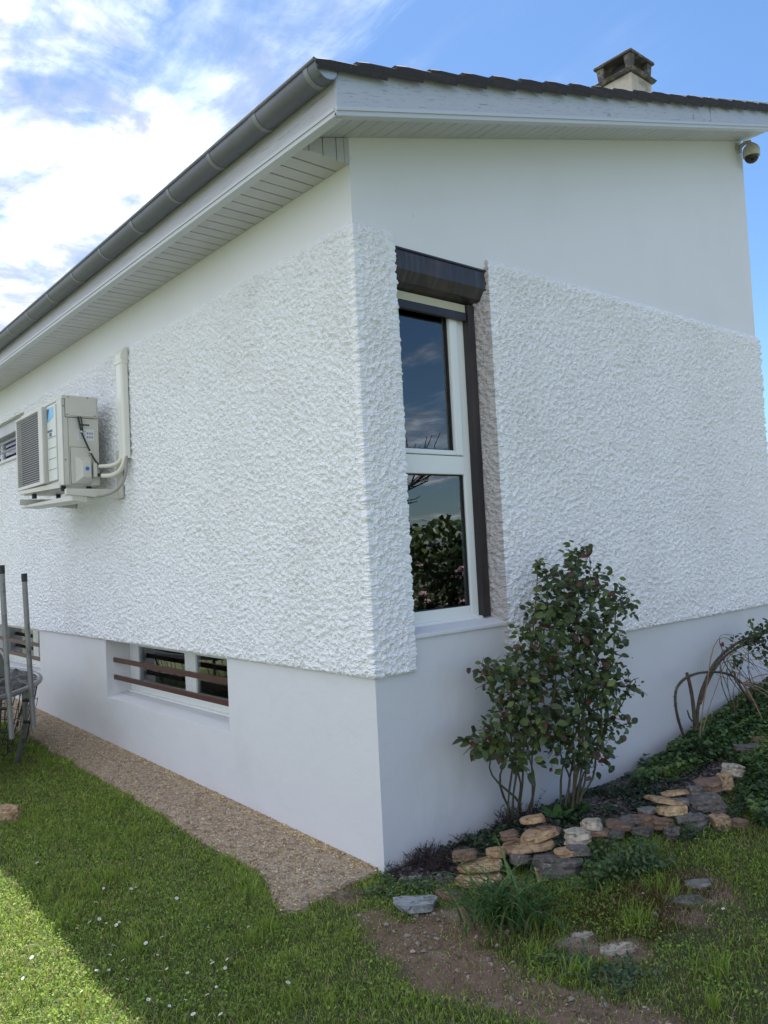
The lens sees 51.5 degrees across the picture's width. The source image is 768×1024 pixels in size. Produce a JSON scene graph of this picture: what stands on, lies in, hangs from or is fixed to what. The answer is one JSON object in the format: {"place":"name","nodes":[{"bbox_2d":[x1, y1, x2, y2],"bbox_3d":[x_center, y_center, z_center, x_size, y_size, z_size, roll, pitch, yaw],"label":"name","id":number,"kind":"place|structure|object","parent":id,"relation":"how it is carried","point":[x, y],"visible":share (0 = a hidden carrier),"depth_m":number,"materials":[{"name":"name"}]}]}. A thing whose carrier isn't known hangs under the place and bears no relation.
{"place":"outdoors","nodes":[
{"label":"outdoors","id":0,"kind":"place"},
{"bbox_2d":[0,680,767,1023],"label":"ground","id":1,"kind":"structure","parent":0,"point":[566,1016],"depth_m":3.12,"materials":[{"name":"green plant"}]},
{"bbox_2d":[0,804,20,822],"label":"stone","id":2,"kind":"object","parent":1,"relation":"on","point":[7,811],"visible":0.84,"depth_m":4.82,"materials":[{"name":"beige stone"}]},
{"bbox_2d":[0,565,42,763],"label":"trampoline","id":3,"kind":"object","parent":1,"relation":"on","point":[27,692],"visible":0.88,"depth_m":5.91,"materials":[{"name":"metal"}]},
{"bbox_2d":[0,668,27,694],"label":"spring pad","id":4,"kind":"object","parent":3,"relation":"on","point":[19,679],"visible":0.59,"depth_m":6.35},
{"bbox_2d":[0,650,4,677],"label":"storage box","id":5,"kind":"object","parent":4,"relation":"on","point":[2,674],"visible":0.64,"depth_m":6.20,"materials":[{"name":"grey plastic"}]},
{"bbox_2d":[1,697,378,912],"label":"gravel path","id":6,"kind":"structure","parent":1,"relation":"on","point":[183,784],"depth_m":4.68,"materials":[{"name":"beige gravel"}]},
{"bbox_2d":[0,47,767,873],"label":"house","id":7,"kind":"structure","parent":1,"relation":"on","point":[428,369],"depth_m":4.93,"materials":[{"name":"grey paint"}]},
{"bbox_2d":[0,417,20,464],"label":"window","id":8,"kind":"structure","parent":7,"relation":"in","point":[8,431],"depth_m":8.96,"materials":[{"name":"white plastic"}]},
{"bbox_2d":[0,626,40,673],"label":"basement window","id":9,"kind":"structure","parent":7,"relation":"in","point":[16,635],"depth_m":8.96,"materials":[{"name":"white plastic"}]},
{"bbox_2d":[15,395,127,508],"bbox_3d":[-2.578,-0.464,6.505,0.466,0.845,1.423,-1,-3,-40],"label":"air conditioner","id":10,"kind":"object","parent":7,"relation":"attached to","point":[57,447],"visible":1,"depth_m":6.26,"materials":[{"name":"beige metal"}]},
{"bbox_2d":[114,346,130,458],"bbox_3d":[-2.026,-0.845,6.165,0.066,0.870,0.120,-1,-3,-40],"label":"pipe duct","id":11,"kind":"object","parent":7,"relation":"attached to","point":[121,359],"visible":0.98,"depth_m":6.13,"materials":[{"name":"white plastic"}]},
{"bbox_2d":[109,644,229,732],"bbox_3d":[-1.557,1.234,5.940,0.253,0.500,2.050,-1,-3,-40],"label":"basement window","id":12,"kind":"structure","parent":7,"relation":"in","point":[193,687],"depth_m":5.94,"materials":[{"name":"white plastic"}]},
{"bbox_2d":[397,309,482,626],"bbox_3d":[0.270,-0.386,4.504,0.693,2.037,0.100,-1,-3,-40],"label":"window","id":13,"kind":"structure","parent":7,"relation":"in","point":[434,396],"depth_m":4.53,"materials":[{"name":"white plastic"}]},
{"bbox_2d":[735,139,759,163],"bbox_3d":[3.176,-3.129,6.914,0.140,0.213,0.173,-1,-3,-40],"label":"security camera","id":14,"kind":"object","parent":7,"relation":"attached to","point":[751,152],"visible":1,"depth_m":6.87,"materials":[{"name":"beige plastic"}]},
{"bbox_2d":[0,720,767,1023],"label":"lawn grass","id":15,"kind":"structure","parent":1,"relation":"on","point":[53,822],"depth_m":3.40,"materials":[{"name":"green plant"}]},
{"bbox_2d":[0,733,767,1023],"bbox_3d":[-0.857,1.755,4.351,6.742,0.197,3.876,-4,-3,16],"label":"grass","id":16,"kind":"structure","parent":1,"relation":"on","point":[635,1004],"depth_m":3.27,"materials":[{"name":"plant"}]},
{"bbox_2d":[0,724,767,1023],"bbox_3d":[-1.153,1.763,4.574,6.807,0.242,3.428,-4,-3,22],"label":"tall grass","id":17,"kind":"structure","parent":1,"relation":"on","point":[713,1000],"depth_m":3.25,"materials":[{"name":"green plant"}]},
{"bbox_2d":[345,869,437,899],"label":"weed clump","id":18,"kind":"object","parent":1,"relation":"on","point":[405,883],"visible":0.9,"depth_m":3.68,"materials":[{"name":"green plant"}]},
{"bbox_2d":[370,860,417,879],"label":"dead plant","id":19,"kind":"object","parent":1,"relation":"on","point":[392,871],"visible":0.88,"depth_m":3.88,"materials":[{"name":"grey plant"}]},
{"bbox_2d":[399,875,423,882],"bbox_3d":[0.129,1.754,3.800,0.123,0.021,0.049,-3,-3,-6],"label":"flat stone","id":20,"kind":"object","parent":1,"relation":"on","point":[411,879],"visible":0.58,"depth_m":3.79,"materials":[{"name":"grey stone"}]},
{"bbox_2d":[393,894,437,913],"bbox_3d":[0.146,1.719,3.494,0.202,0.045,0.101,2,1,-14],"label":"stone","id":21,"kind":"object","parent":1,"relation":"on","point":[405,903],"visible":0.96,"depth_m":3.47,"materials":[{"name":"grey stone"}]},
{"bbox_2d":[402,837,478,876],"bbox_3d":[0.262,1.723,3.949,0.376,0.157,0.305,-1,-3,-40],"label":"dead plant","id":22,"kind":"object","parent":1,"relation":"on","point":[434,859],"visible":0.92,"depth_m":3.95,"materials":[{"name":"brown plant"}]},
{"bbox_2d":[449,815,509,843],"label":"dead plant","id":23,"kind":"object","parent":1,"relation":"on","point":[472,833],"visible":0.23,"depth_m":4.23,"materials":[{"name":"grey plant"}]},
{"bbox_2d":[383,830,596,943],"bbox_3d":[0.444,1.590,3.297,0.906,0.272,0.774,-1,-3,-40],"label":"grass clump","id":24,"kind":"object","parent":1,"relation":"on","point":[515,903],"visible":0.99,"depth_m":3.31,"materials":[{"name":"green plant"}]},
{"bbox_2d":[492,790,550,828],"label":"dead plant","id":25,"kind":"object","parent":1,"relation":"on","point":[505,818],"visible":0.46,"depth_m":4.38,"materials":[{"name":"brown plant"}]},
{"bbox_2d":[330,868,742,1023],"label":"soil grit","id":26,"kind":"object","parent":1,"relation":"on","point":[417,943],"visible":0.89,"depth_m":3.08,"materials":[{"name":"soil"}]},
{"bbox_2d":[452,539,647,824],"bbox_3d":[0.959,0.953,4.401,1.475,1.588,0.438,-1,-3,-33],"label":"rose bush","id":27,"kind":"object","parent":1,"relation":"on","point":[497,747],"visible":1,"depth_m":4.37,"materials":[{"name":"green plant"}]},
{"bbox_2d":[539,804,576,819],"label":"broadleaf plant","id":28,"kind":"object","parent":1,"relation":"on","point":[557,808],"visible":0.95,"depth_m":4.35,"materials":[{"name":"green plant"}]},
{"bbox_2d":[386,676,767,884],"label":"bark chips","id":29,"kind":"object","parent":1,"relation":"on","point":[594,799],"visible":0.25,"depth_m":4.58,"materials":[{"name":"wood"}]},
{"bbox_2d":[562,801,591,813],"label":"broadleaf plant","id":30,"kind":"object","parent":1,"relation":"on","point":[586,806],"visible":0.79,"depth_m":4.42,"materials":[{"name":"green plant"}]},
{"bbox_2d":[564,873,600,891],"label":"dock plant","id":31,"kind":"object","parent":1,"relation":"on","point":[591,886],"visible":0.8,"depth_m":3.62,"materials":[{"name":"green plant"}]},
{"bbox_2d":[571,931,593,940],"bbox_3d":[0.796,1.709,3.199,0.100,0.022,0.049,-3,-3,-6],"label":"flat stone","id":32,"kind":"object","parent":1,"relation":"on","point":[583,934],"visible":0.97,"depth_m":3.19,"materials":[{"name":"stone"}]},
{"bbox_2d":[435,763,748,900],"bbox_3d":[1.234,1.604,3.990,2.119,0.258,0.522,-2,-3,-27],"label":"stone border","id":33,"kind":"object","parent":1,"relation":"on","point":[702,795],"visible":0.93,"depth_m":3.92,"materials":[{"name":"yellow stone"}]},
{"bbox_2d":[521,938,666,1003],"bbox_3d":[0.773,1.701,2.940,0.346,0.122,0.448,-1,-3,-40],"label":"weed clump","id":34,"kind":"object","parent":1,"relation":"on","point":[623,973],"visible":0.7,"depth_m":2.89,"materials":[{"name":"green plant"}]},
{"bbox_2d":[436,741,764,866],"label":"bed weeds","id":35,"kind":"object","parent":1,"relation":"on","point":[594,790],"visible":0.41,"depth_m":4.50,"materials":[{"name":"green plant"}]},
{"bbox_2d":[592,804,617,812],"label":"broadleaf plant","id":36,"kind":"object","parent":1,"relation":"on","point":[607,808],"visible":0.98,"depth_m":4.47,"materials":[{"name":"green plant"}]},
{"bbox_2d":[489,789,738,866],"bbox_3d":[1.353,1.684,4.309,1.806,0.161,0.440,-1,-3,-30],"label":"weed clump","id":37,"kind":"object","parent":1,"relation":"on","point":[563,840],"visible":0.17,"depth_m":4.10,"materials":[{"name":"green plant"}]},
{"bbox_2d":[600,941,638,955],"bbox_3d":[0.908,1.702,3.092,0.161,0.026,0.067,-2,-3,-11],"label":"flat stone","id":38,"kind":"object","parent":1,"relation":"on","point":[610,949],"visible":0.91,"depth_m":3.08,"materials":[{"name":"stone"}]},
{"bbox_2d":[579,831,675,888],"bbox_3d":[1.097,1.645,3.769,0.597,0.192,0.411,-1,-3,-40],"label":"weed clump","id":39,"kind":"object","parent":1,"relation":"on","point":[644,858],"visible":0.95,"depth_m":3.70,"materials":[{"name":"green plant"}]},
{"bbox_2d":[544,862,763,951],"bbox_3d":[1.117,1.694,3.463,1.095,0.047,0.804,-1,-3,-40],"label":"moss","id":40,"kind":"object","parent":1,"relation":"on","point":[656,899],"visible":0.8,"depth_m":3.43,"materials":[{"name":"green plant"}]},
{"bbox_2d":[662,894,702,906],"bbox_3d":[1.301,1.692,3.468,0.191,0.021,0.105,-3,-3,6],"label":"flat stone","id":41,"kind":"object","parent":1,"relation":"on","point":[687,901],"visible":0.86,"depth_m":3.45,"materials":[{"name":"grey stone"}]},
{"bbox_2d":[629,683,767,828],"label":"ground cover","id":42,"kind":"object","parent":1,"relation":"on","point":[719,719],"visible":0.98,"depth_m":5.26,"materials":[{"name":"green plant"}]},
{"bbox_2d":[684,878,712,889],"bbox_3d":[1.428,1.690,3.607,0.137,0.031,0.075,-3,-3,-6],"label":"flat stone","id":43,"kind":"object","parent":1,"relation":"on","point":[696,882],"visible":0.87,"depth_m":3.59,"materials":[{"name":"grey stone"}]},
{"bbox_2d":[663,790,761,843],"bbox_3d":[1.851,1.678,4.359,0.929,0.143,0.261,0,-4,-45],"label":"weed clump","id":44,"kind":"object","parent":1,"relation":"on","point":[690,833],"visible":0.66,"depth_m":4.20,"materials":[{"name":"green plant"}]},
{"bbox_2d":[672,618,767,744],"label":"climbing rose","id":45,"kind":"object","parent":1,"relation":"on","point":[753,638],"visible":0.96,"depth_m":5.77,"materials":[{"name":"plant"}]},
{"bbox_2d":[731,743,764,756],"bbox_3d":[2.420,1.582,5.281,0.221,0.087,0.121,3,3,0],"label":"stone","id":46,"kind":"object","parent":1,"relation":"on","point":[743,747],"visible":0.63,"depth_m":5.26,"materials":[{"name":"grey stone"}]},
{"bbox_2d":[750,736,766,743],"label":"stone","id":47,"kind":"object","parent":1,"relation":"on","point":[756,738],"visible":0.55,"depth_m":5.42,"materials":[{"name":"stone"}]},
{"bbox_2d":[0,0,767,465],"label":"sky","id":48,"kind":"structure","parent":0,"point":[104,103],"materials":[{"name":"blue"}]}
]}

